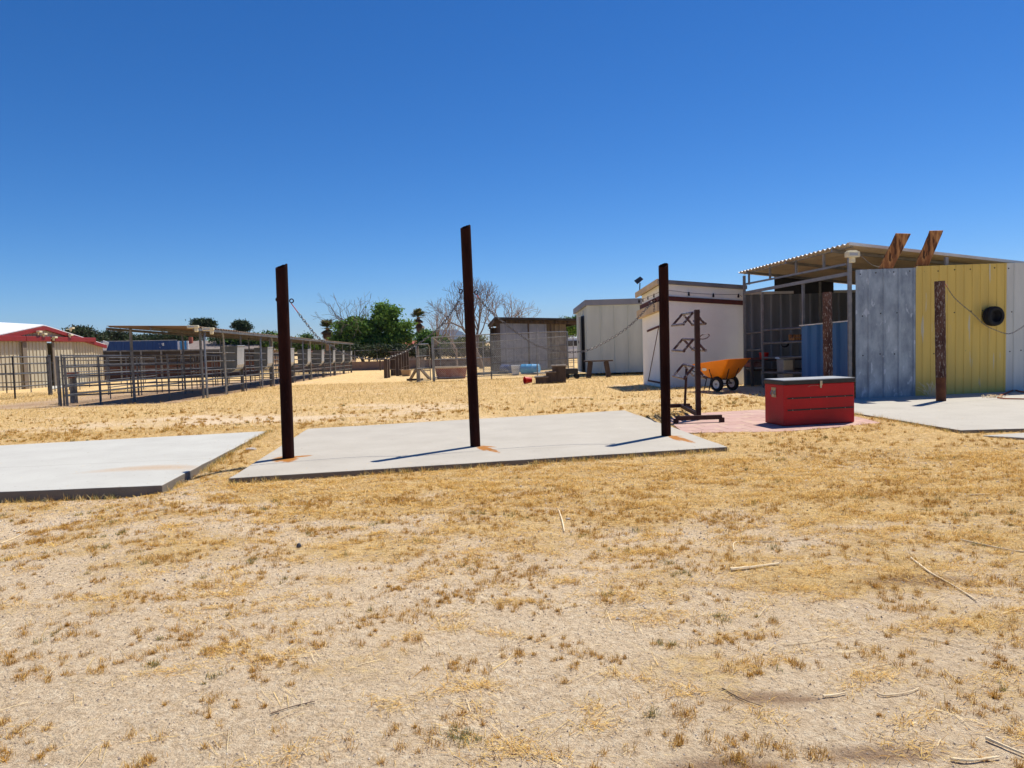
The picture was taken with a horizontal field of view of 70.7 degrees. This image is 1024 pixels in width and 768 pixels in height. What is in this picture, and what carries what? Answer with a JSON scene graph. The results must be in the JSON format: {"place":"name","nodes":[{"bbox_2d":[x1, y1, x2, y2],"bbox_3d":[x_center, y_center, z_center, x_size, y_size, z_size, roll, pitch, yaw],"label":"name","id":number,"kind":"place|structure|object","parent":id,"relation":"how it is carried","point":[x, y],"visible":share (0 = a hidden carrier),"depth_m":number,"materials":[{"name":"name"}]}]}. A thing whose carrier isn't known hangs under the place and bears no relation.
{"place":"outdoors","nodes":[
{"label":"outdoors","id":0,"kind":"place"},
{"bbox_2d":[439,329,488,342],"bbox_3d":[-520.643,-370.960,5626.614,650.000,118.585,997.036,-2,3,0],"label":"mountain","id":1,"kind":"structure","parent":0,"point":[457,333],"depth_m":5585.90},
{"bbox_2d":[0,343,1023,767],"bbox_3d":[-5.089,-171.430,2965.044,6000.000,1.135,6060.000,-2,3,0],"label":"ground","id":2,"kind":"structure","parent":0,"point":[74,745],"depth_m":4.00,"materials":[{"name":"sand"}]},
{"bbox_2d":[0,356,15,398],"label":"pipe panel","id":3,"kind":"object","parent":2,"relation":"on","point":[13,374],"visible":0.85,"depth_m":28.11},
{"bbox_2d":[6,362,55,391],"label":"pipe panel","id":4,"kind":"object","parent":2,"relation":"on","point":[30,381],"visible":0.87,"depth_m":35.21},
{"bbox_2d":[13,356,49,394],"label":"pipe panel","id":5,"kind":"object","parent":2,"relation":"on","point":[46,363],"visible":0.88,"depth_m":29.84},
{"bbox_2d":[47,355,52,394],"bbox_3d":[-19.749,-0.339,30.880,0.134,1.807,0.128,-2,3,0],"label":"corner post","id":6,"kind":"object","parent":2,"relation":"on","point":[50,374],"visible":0.87,"depth_m":30.84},
{"bbox_2d":[0,322,106,390],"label":"barn","id":7,"kind":"structure","parent":2,"relation":"on","point":[18,339],"depth_m":42.77,"materials":[{"name":"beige metal"}]},
{"bbox_2d":[27,341,47,388],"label":"sliding door","id":8,"kind":"structure","parent":7,"relation":"in","point":[33,348],"depth_m":42.45,"materials":[{"name":"beige metal"}]},
{"bbox_2d":[54,342,74,384],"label":"sliding door","id":9,"kind":"structure","parent":7,"relation":"in","point":[64,348],"depth_m":46.07,"materials":[{"name":"beige metal"}]},
{"bbox_2d":[55,356,61,405],"bbox_3d":[-13.661,-0.040,21.771,0.124,1.604,0.118,-2,3,0],"label":"corner post","id":10,"kind":"object","parent":2,"relation":"on","point":[58,381],"visible":0.87,"depth_m":21.74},
{"bbox_2d":[62,356,68,405],"bbox_3d":[-13.421,-0.037,21.721,0.104,1.591,0.099,-2,3,0],"label":"corner post","id":11,"kind":"object","parent":2,"relation":"on","point":[65,380],"visible":0.87,"depth_m":21.69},
{"bbox_2d":[67,372,77,402],"bbox_3d":[-14.249,0.121,23.444,0.345,0.979,0.345,-2,3,0],"label":"pedestal basin","id":12,"kind":"object","parent":2,"relation":"on","point":[72,391],"visible":0.59,"depth_m":23.37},
{"bbox_2d":[61,324,112,342],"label":"evergreen tree","id":13,"kind":"object","parent":2,"relation":"on","point":[86,331],"visible":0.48,"depth_m":98.86,"materials":[{"name":"green plant"}]},
{"bbox_2d":[67,360,121,389],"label":"pipe panel","id":14,"kind":"object","parent":2,"relation":"on","point":[105,370],"visible":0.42,"depth_m":41.42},
{"bbox_2d":[60,354,131,400],"bbox_3d":[-13.757,-0.187,24.108,0.042,1.670,4.742,-2,3,-5],"label":"pipe panel","id":15,"kind":"object","parent":2,"relation":"on","point":[96,373],"visible":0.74,"depth_m":23.84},
{"bbox_2d":[60,355,132,405],"bbox_3d":[-12.844,-0.116,22.468,0.054,1.554,2.029,2,5,45],"label":"pipe panel","id":16,"kind":"object","parent":2,"relation":"on","point":[98,384],"visible":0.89,"depth_m":22.40,"materials":[{"name":"metal"}]},
{"bbox_2d":[74,357,138,402],"bbox_3d":[-14.260,-0.233,25.578,0.042,1.669,4.692,-2,3,-5],"label":"pipe panel","id":17,"kind":"object","parent":2,"relation":"on","point":[103,381],"visible":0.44,"depth_m":25.53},
{"bbox_2d":[101,328,149,340],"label":"evergreen tree","id":18,"kind":"object","parent":2,"relation":"on","point":[118,336],"visible":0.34,"depth_m":102.87,"materials":[{"name":"green plant"}]},
{"bbox_2d":[0,431,263,502],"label":"concrete pad","id":19,"kind":"object","parent":2,"relation":"on","point":[123,468],"visible":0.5,"depth_m":9.76,"materials":[{"name":"concrete"}]},
{"bbox_2d":[106,357,157,394],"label":"pipe panel","id":20,"kind":"object","parent":2,"relation":"on","point":[126,373],"visible":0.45,"depth_m":31.70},
{"bbox_2d":[100,340,177,350],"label":"shipping container","id":21,"kind":"object","parent":2,"relation":"on","point":[149,345],"visible":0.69,"depth_m":62.93,"materials":[{"name":"blue metal"}]},
{"bbox_2d":[129,356,178,396],"bbox_3d":[-14.183,-0.368,28.785,0.042,1.670,4.742,-2,3,-5],"label":"pipe panel","id":22,"kind":"object","parent":2,"relation":"on","point":[148,378],"visible":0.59,"depth_m":27.86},
{"bbox_2d":[120,358,194,381],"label":"pipe panel","id":23,"kind":"object","parent":2,"relation":"on","point":[159,368],"visible":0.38,"depth_m":46.88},
{"bbox_2d":[137,356,182,394],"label":"pipe panel","id":24,"kind":"object","parent":2,"relation":"on","point":[161,375],"visible":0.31,"depth_m":30.24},
{"bbox_2d":[134,331,198,340],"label":"evergreen tree","id":25,"kind":"object","parent":2,"relation":"on","point":[164,337],"visible":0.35,"depth_m":106.86,"materials":[{"name":"green plant"}]},
{"bbox_2d":[133,353,201,399],"bbox_3d":[-11.201,-0.209,23.540,2.088,1.543,0.053,-3,4,-22],"label":"pipe panel","id":26,"kind":"object","parent":2,"relation":"on","point":[167,373],"visible":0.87,"depth_m":23.52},
{"bbox_2d":[103,349,258,380],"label":"screen fence","id":27,"kind":"object","parent":2,"relation":"on","point":[147,352],"visible":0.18,"depth_m":58.09,"materials":[{"name":"metal"}]},
{"bbox_2d":[139,353,241,394],"bbox_3d":[-12.556,-0.396,28.273,3.740,1.601,0.042,-2,3,-10],"label":"pipe panel","id":28,"kind":"object","parent":2,"relation":"on","point":[191,377],"visible":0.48,"depth_m":28.23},
{"bbox_2d":[176,355,213,388],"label":"pipe panel","id":29,"kind":"object","parent":2,"relation":"on","point":[196,370],"visible":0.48,"depth_m":33.35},
{"bbox_2d":[185,317,218,340],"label":"pine tree","id":30,"kind":"object","parent":2,"relation":"on","point":[210,322],"visible":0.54,"depth_m":97.18,"materials":[{"name":"green plant"}]},
{"bbox_2d":[203,331,226,397],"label":"arched gate","id":31,"kind":"structure","parent":2,"relation":"on","point":[205,363],"depth_m":24.04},
{"bbox_2d":[206,352,244,397],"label":"pipe panel","id":32,"kind":"object","parent":2,"relation":"on","point":[226,372],"visible":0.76,"depth_m":26.37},
{"bbox_2d":[221,345,244,371],"bbox_3d":[-10.800,-0.980,28.042,0.610,1.017,1.000,-2,3,-5],"label":"hay feeder","id":33,"kind":"object","parent":32,"relation":"attached to","point":[238,356],"visible":0.88,"depth_m":27.58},
{"bbox_2d":[106,326,352,401],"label":"shade roof","id":34,"kind":"structure","parent":2,"relation":"on","point":[182,331],"depth_m":27.75,"materials":[{"name":"metal"}]},
{"bbox_2d":[189,353,270,387],"bbox_3d":[-12.982,-0.577,32.950,3.740,1.601,0.043,-2,3,-10],"label":"pipe panel","id":35,"kind":"object","parent":2,"relation":"on","point":[227,373],"visible":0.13,"depth_m":32.94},
{"bbox_2d":[189,337,278,367],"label":"house","id":36,"kind":"structure","parent":2,"relation":"on","point":[195,344],"depth_m":91.18,"materials":[{"name":"beige paint"}]},
{"bbox_2d":[229,318,254,331],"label":"pine tree","id":37,"kind":"object","parent":2,"relation":"on","point":[245,325],"visible":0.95,"depth_m":97.19,"materials":[{"name":"green plant"}]},
{"bbox_2d":[207,329,299,352],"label":"leafy tree","id":38,"kind":"object","parent":2,"relation":"on","point":[244,342],"visible":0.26,"depth_m":91.01,"materials":[{"name":"green plant"}]},
{"bbox_2d":[216,354,291,383],"bbox_3d":[-13.409,-0.759,37.628,3.740,1.601,0.043,-2,3,-10],"label":"pipe panel","id":39,"kind":"object","parent":2,"relation":"on","point":[247,372],"visible":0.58,"depth_m":37.57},
{"bbox_2d":[244,352,272,390],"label":"pipe panel","id":40,"kind":"object","parent":2,"relation":"on","point":[258,353],"visible":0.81,"depth_m":30.70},
{"bbox_2d":[254,347,272,369],"bbox_3d":[-11.226,-1.162,32.720,0.610,1.017,1.000,-2,3,-5],"label":"hay feeder","id":41,"kind":"object","parent":40,"relation":"attached to","point":[267,358],"visible":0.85,"depth_m":32.26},
{"bbox_2d":[260,336,274,387],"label":"arched gate","id":42,"kind":"structure","parent":2,"relation":"on","point":[261,363],"depth_m":31.30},
{"bbox_2d":[244,354,308,380],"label":"pipe panel","id":43,"kind":"object","parent":2,"relation":"on","point":[276,375],"visible":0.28,"depth_m":42.30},
{"bbox_2d":[297,349,310,366],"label":"hay feeder","id":44,"kind":"object","parent":43,"relation":"attached to","point":[307,356],"visible":0.84,"depth_m":41.61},
{"bbox_2d":[294,353,310,382],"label":"pipe panel","id":45,"kind":"object","parent":2,"relation":"on","point":[302,367],"visible":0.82,"depth_m":40.15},
{"bbox_2d":[294,354,333,375],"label":"pipe panel","id":46,"kind":"object","parent":2,"relation":"on","point":[318,367],"visible":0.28,"depth_m":51.78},
{"bbox_2d":[325,350,334,364],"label":"hay feeder","id":47,"kind":"object","parent":46,"relation":"attached to","point":[332,352],"visible":0.84,"depth_m":50.96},
{"bbox_2d":[294,330,336,352],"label":"leafy tree","id":48,"kind":"object","parent":2,"relation":"on","point":[309,336],"visible":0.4,"depth_m":94.13,"materials":[{"name":"green plant"}]},
{"bbox_2d":[314,356,323,378],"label":"pipe panel","id":49,"kind":"object","parent":2,"relation":"on","point":[317,363],"visible":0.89,"depth_m":45.10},
{"bbox_2d":[312,350,323,365],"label":"hay feeder","id":50,"kind":"object","parent":49,"relation":"attached to","point":[318,353],"visible":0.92,"depth_m":46.28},
{"bbox_2d":[319,319,332,350],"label":"palm tree","id":51,"kind":"object","parent":2,"relation":"on","point":[326,333],"visible":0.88,"depth_m":87.37,"materials":[{"name":"green plant"}]},
{"bbox_2d":[311,293,382,361],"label":"bare tree","id":52,"kind":"object","parent":2,"relation":"on","point":[340,319],"visible":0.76,"depth_m":75.42,"materials":[{"name":"brown plant"}]},
{"bbox_2d":[327,299,418,360],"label":"leafy tree","id":53,"kind":"object","parent":2,"relation":"on","point":[384,324],"visible":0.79,"depth_m":74.95,"materials":[{"name":"green plant"}]},
{"bbox_2d":[336,340,431,360],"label":"leafy bush","id":54,"kind":"object","parent":2,"relation":"on","point":[378,348],"visible":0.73,"depth_m":70.78,"materials":[{"name":"green plant"}]},
{"bbox_2d":[379,351,429,377],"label":"tie palisade","id":55,"kind":"object","parent":2,"relation":"on","point":[396,365],"visible":0.68,"depth_m":46.22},
{"bbox_2d":[410,308,425,359],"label":"palm tree","id":56,"kind":"object","parent":2,"relation":"on","point":[419,313],"visible":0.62,"depth_m":83.31,"materials":[{"name":"green plant"}]},
{"bbox_2d":[407,346,429,380],"bbox_3d":[-4.714,-1.010,35.950,0.902,1.741,2.828,-2,3,0],"label":"braced post","id":57,"kind":"object","parent":2,"relation":"on","point":[414,373],"visible":0.73,"depth_m":34.82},
{"bbox_2d":[415,344,430,381],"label":"kennel gate","id":58,"kind":"structure","parent":2,"relation":"on","point":[420,350],"depth_m":32.72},
{"bbox_2d":[413,327,452,347],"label":"leafy bush","id":59,"kind":"object","parent":2,"relation":"on","point":[425,333],"visible":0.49,"depth_m":73.23,"materials":[{"name":"green plant"}]},
{"bbox_2d":[295,358,576,372],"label":"block wall","id":60,"kind":"structure","parent":2,"relation":"on","point":[366,365],"depth_m":70.61,"materials":[{"name":"brown concrete"}]},
{"bbox_2d":[278,346,488,362],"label":"fence","id":61,"kind":"object","parent":60,"relation":"on","point":[385,352],"visible":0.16,"depth_m":70.64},
{"bbox_2d":[422,300,459,358],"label":"bare tree","id":62,"kind":"object","parent":2,"relation":"on","point":[435,341],"visible":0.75,"depth_m":69.83,"materials":[{"name":"brown plant"}]},
{"bbox_2d":[431,301,463,365],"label":"bare tree","id":63,"kind":"object","parent":2,"relation":"on","point":[449,326],"visible":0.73,"depth_m":66.81,"materials":[{"name":"brown plant"}]},
{"bbox_2d":[435,366,466,378],"bbox_3d":[-3.122,-0.595,37.053,1.738,0.622,1.020,-2,3,0],"label":"trough","id":64,"kind":"object","parent":2,"relation":"on","point":[447,372],"visible":0.67,"depth_m":36.66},
{"bbox_2d":[419,344,489,359],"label":"leafy bush","id":65,"kind":"object","parent":2,"relation":"on","point":[486,350],"visible":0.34,"depth_m":70.92,"materials":[{"name":"green plant"}]},
{"bbox_2d":[431,334,491,380],"bbox_3d":[-2.333,-1.194,33.750,2.850,2.236,0.058,-3,3,-16],"label":"chain link fence","id":66,"kind":"object","parent":2,"relation":"on","point":[452,348],"visible":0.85,"depth_m":33.64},
{"bbox_2d":[423,279,505,368],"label":"bare tree","id":67,"kind":"object","parent":2,"relation":"on","point":[475,305],"visible":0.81,"depth_m":61.41,"materials":[{"name":"brown plant"}]},
{"bbox_2d":[442,334,489,355],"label":"leafy bush","id":68,"kind":"object","parent":2,"relation":"on","point":[460,345],"visible":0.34,"depth_m":69.46,"materials":[{"name":"green plant"}]},
{"bbox_2d":[229,410,726,483],"bbox_3d":[-0.477,0.977,11.799,6.925,0.300,5.387,-2,3,-12],"label":"concrete pad","id":69,"kind":"object","parent":2,"relation":"on","point":[328,452],"visible":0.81,"depth_m":10.54,"materials":[{"name":"concrete"}]},
{"bbox_2d":[275,264,293,458],"bbox_3d":[-3.060,-0.300,9.838,0.258,2.672,0.160,-2,3,0],"label":"steel post","id":70,"kind":"object","parent":69,"relation":"on","point":[282,299],"visible":0.97,"depth_m":9.78,"materials":[{"name":"metal"}]},
{"bbox_2d":[459,225,479,446],"bbox_3d":[-0.603,-0.678,10.402,0.245,3.214,0.168,0,4,33],"label":"steel post","id":71,"kind":"object","parent":69,"relation":"on","point":[468,291],"visible":0.93,"depth_m":10.34,"materials":[{"name":"metal"}]},
{"bbox_2d":[291,293,461,360],"bbox_3d":[-1.848,-0.792,10.113,2.361,0.922,0.055,-3,3,-14],"label":"chain","id":72,"kind":"object","parent":71,"relation":"hanging from","point":[321,340],"visible":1,"depth_m":10.13,"materials":[{"name":"metal"}]},
{"bbox_2d":[475,293,654,352],"bbox_3d":[0.828,-0.905,10.667,2.748,0.909,0.054,-2,3,-11],"label":"chain","id":73,"kind":"object","parent":71,"relation":"hanging from","point":[511,328],"visible":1,"depth_m":10.68,"materials":[{"name":"metal"}]},
{"bbox_2d":[652,263,670,435],"bbox_3d":[2.274,-0.508,10.930,0.238,2.641,0.147,-3,4,-23],"label":"steel post","id":74,"kind":"object","parent":69,"relation":"on","point":[663,300],"visible":0.94,"depth_m":10.89,"materials":[{"name":"metal"}]},
{"bbox_2d":[440,335,573,374],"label":"chain link fence","id":75,"kind":"object","parent":2,"relation":"on","point":[483,359],"visible":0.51,"depth_m":40.96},
{"bbox_2d":[478,292,539,327],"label":"bare tree","id":76,"kind":"object","parent":2,"relation":"on","point":[515,313],"visible":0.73,"depth_m":58.87,"materials":[{"name":"brown plant"}]},
{"bbox_2d":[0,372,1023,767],"bbox_3d":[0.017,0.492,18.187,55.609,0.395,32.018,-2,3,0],"label":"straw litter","id":77,"kind":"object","parent":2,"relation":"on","point":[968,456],"visible":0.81,"depth_m":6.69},
{"bbox_2d":[0,388,1023,767],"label":"grass tufts","id":78,"kind":"object","parent":2,"relation":"on","point":[794,662],"visible":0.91,"depth_m":5.21,"materials":[{"name":"plant"}]},
{"bbox_2d":[490,331,568,378],"bbox_3d":[0.813,-1.311,34.028,3.685,2.251,0.060,-1,3,4],"label":"chain link fence","id":79,"kind":"object","parent":2,"relation":"on","point":[522,351],"visible":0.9,"depth_m":34.02,"materials":[{"name":"metal"}]},
{"bbox_2d":[520,364,540,373],"bbox_3d":[0.950,-0.765,37.328,0.957,0.547,0.547,0,4,20],"label":"drum","id":80,"kind":"object","parent":2,"relation":"on","point":[531,369],"visible":0.68,"depth_m":37.12,"materials":[{"name":"blue plastic"}]},
{"bbox_2d":[488,317,576,372],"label":"shelter","id":81,"kind":"object","parent":2,"relation":"on","point":[522,325],"visible":0.64,"depth_m":43.93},
{"bbox_2d":[534,364,565,383],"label":"wooden steps","id":82,"kind":"structure","parent":2,"relation":"on","point":[557,373],"depth_m":26.77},
{"bbox_2d":[560,314,576,337],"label":"leafy tree","id":83,"kind":"object","parent":2,"relation":"on","point":[571,330],"visible":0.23,"depth_m":64.97,"materials":[{"name":"green plant"}]},
{"bbox_2d":[560,362,579,378],"bbox_3d":[2.347,-0.558,29.389,0.771,0.696,0.450,-2,3,0],"label":"toy cart","id":84,"kind":"object","parent":2,"relation":"on","point":[574,371],"visible":0.78,"depth_m":29.21,"materials":[{"name":"black paint"}]},
{"bbox_2d":[568,337,576,357],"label":"parked van","id":85,"kind":"object","parent":2,"relation":"on","point":[571,348],"visible":0.03,"depth_m":57.07,"materials":[{"name":"white paint"}]},
{"bbox_2d":[583,360,612,377],"bbox_3d":[3.560,-0.595,29.758,1.182,0.772,0.320,-2,3,0],"label":"bench","id":86,"kind":"object","parent":2,"relation":"on","point":[590,365],"visible":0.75,"depth_m":29.68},
{"bbox_2d":[573,298,642,374],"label":"storage shed","id":87,"kind":"structure","parent":2,"relation":"on","point":[599,321],"depth_m":31.75,"materials":[{"name":"grey metal"}]},
{"bbox_2d":[581,316,584,371],"bbox_3d":[3.215,-1.807,32.745,0.072,2.538,0.797,-2,3,0],"label":"doorway","id":88,"kind":"structure","parent":87,"relation":"in","point":[582,317],"depth_m":32.73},
{"bbox_2d":[635,279,746,387],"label":"garden shed","id":89,"kind":"structure","parent":2,"relation":"on","point":[721,316],"depth_m":22.02,"materials":[{"name":"white paint"}]},
{"bbox_2d":[647,326,659,386],"bbox_3d":[4.429,-0.875,22.640,0.142,1.879,1.264,-2,3,0],"label":"door","id":90,"kind":"structure","parent":89,"relation":"in","point":[653,333],"depth_m":22.60,"materials":[{"name":"white paint"}]},
{"bbox_2d":[692,358,750,391],"bbox_3d":[5.558,-0.256,19.694,0.918,0.880,1.692,-4,4,-32],"label":"wheelbarrow","id":91,"kind":"object","parent":2,"relation":"on","point":[717,373],"visible":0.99,"depth_m":19.26,"materials":[{"name":"orange plastic"}]},
{"bbox_2d":[730,562,779,570],"bbox_3d":[1.622,1.217,4.815,0.370,0.023,0.028,-3,3,-14],"label":"stick","id":92,"kind":"object","parent":2,"relation":"on","point":[746,567],"visible":0.97,"depth_m":4.79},
{"bbox_2d":[748,358,801,385],"bbox_3d":[7.950,-0.358,21.229,2.000,0.763,0.450,-2,3,0],"label":"shelf unit","id":93,"kind":"object","parent":2,"relation":"on","point":[752,369],"visible":0.31,"depth_m":21.02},
{"bbox_2d":[775,357,794,377],"bbox_3d":[7.438,-0.307,19.628,0.540,0.878,0.540,-2,3,0],"label":"feed bin","id":94,"kind":"object","parent":2,"relation":"on","point":[785,365],"visible":0.5,"depth_m":19.42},
{"bbox_2d":[822,292,832,375],"bbox_3d":[7.035,-0.818,16.090,0.214,2.442,0.211,-2,3,0],"label":"old pole","id":95,"kind":"object","parent":2,"relation":"on","point":[827,335],"visible":0.73,"depth_m":16.00,"materials":[{"name":"wood"}]},
{"bbox_2d":[738,242,1023,398],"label":"metal shed","id":96,"kind":"structure","parent":2,"relation":"on","point":[883,335],"depth_m":16.50,"materials":[{"name":"yellow paint"}]},
{"bbox_2d":[745,357,761,366],"bbox_3d":[7.132,-0.649,21.311,0.398,0.273,0.418,-2,3,-6],"label":"crate","id":97,"kind":"object","parent":96,"relation":"on","point":[756,364],"visible":0.64,"depth_m":21.12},
{"bbox_2d":[878,233,910,268],"bbox_3d":[8.452,-2.884,16.019,0.716,0.900,0.138,-1,4,19],"label":"wooden board","id":98,"kind":"object","parent":96,"relation":"attached to","point":[895,249],"visible":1,"depth_m":15.99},
{"bbox_2d":[914,230,942,267],"bbox_3d":[9.339,-2.964,16.239,0.630,0.945,0.151,0,4,23],"label":"wooden board","id":99,"kind":"object","parent":96,"relation":"attached to","point":[924,258],"visible":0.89,"depth_m":16.20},
{"bbox_2d":[982,306,1004,325],"bbox_3d":[10.898,-1.535,16.346,0.450,0.450,0.200,-2,3,-9],"label":"tyre","id":100,"kind":"object","parent":96,"relation":"hanging from","point":[993,315],"visible":1,"depth_m":16.29,"materials":[{"name":"black rubber"}]},
{"bbox_2d":[854,391,1023,433],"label":"concrete pad","id":101,"kind":"object","parent":2,"relation":"on","point":[972,413],"visible":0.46,"depth_m":13.18,"materials":[{"name":"concrete"}]},
{"bbox_2d":[918,382,935,396],"bbox_3d":[9.251,0.118,15.964,0.574,0.359,0.236,-2,3,0],"label":"dry weed","id":102,"kind":"object","parent":101,"relation":"on","point":[933,393],"visible":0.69,"depth_m":15.96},
{"bbox_2d":[934,281,945,400],"bbox_3d":[8.853,-0.851,14.927,0.234,2.537,0.208,-2,3,0],"label":"old pole","id":103,"kind":"object","parent":101,"relation":"on","point":[940,332],"visible":0.98,"depth_m":14.86,"materials":[{"name":"wood"}]},
{"bbox_2d":[981,390,1023,399],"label":"rope","id":104,"kind":"object","parent":101,"relation":"on","point":[1000,396],"visible":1,"depth_m":15.33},
{"bbox_2d":[910,557,975,599],"bbox_3d":[2.684,1.211,4.527,0.032,0.028,0.751,-2,3,3],"label":"stick","id":105,"kind":"object","parent":2,"relation":"on","point":[924,568],"visible":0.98,"depth_m":4.52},
{"bbox_2d":[951,756,1000,761],"bbox_3d":[1.678,1.351,2.605,0.190,0.016,0.024,-2,3,-5],"label":"stick","id":106,"kind":"object","parent":2,"relation":"on","point":[971,760],"visible":1,"depth_m":2.60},
{"bbox_2d":[984,433,1023,439],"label":"concrete pad","id":107,"kind":"object","parent":2,"relation":"on","point":[1017,436],"visible":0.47,"depth_m":10.12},
{"bbox_2d":[985,736,1023,754],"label":"stick","id":108,"kind":"object","parent":2,"relation":"on","point":[999,743],"visible":1,"depth_m":2.68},
{"bbox_2d":[0,0,1023,342],"label":"sky","id":109,"kind":"structure","parent":0,"point":[160,160],"materials":[{"name":"blue"}]},
{"bbox_2d":[671,410,878,433],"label":"paving","id":110,"kind":"structure","parent":0,"point":[752,421],"depth_m":12.07,"materials":[{"name":"concrete"}]},
{"bbox_2d":[671,310,724,423],"bbox_3d":[3.225,-0.365,13.551,0.880,1.994,2.134,-2,3,0],"label":"saddle rack","id":111,"kind":"object","parent":110,"relation":"on","point":[698,375],"visible":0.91,"depth_m":13.01,"materials":[{"name":"brown metal"}]},
{"bbox_2d":[764,376,855,425],"bbox_3d":[4.971,0.273,12.110,1.346,0.746,0.623,-2,3,-11],"label":"storage chest","id":112,"kind":"object","parent":110,"relation":"on","point":[808,400],"visible":1,"depth_m":11.85,"materials":[{"name":"red metal"}]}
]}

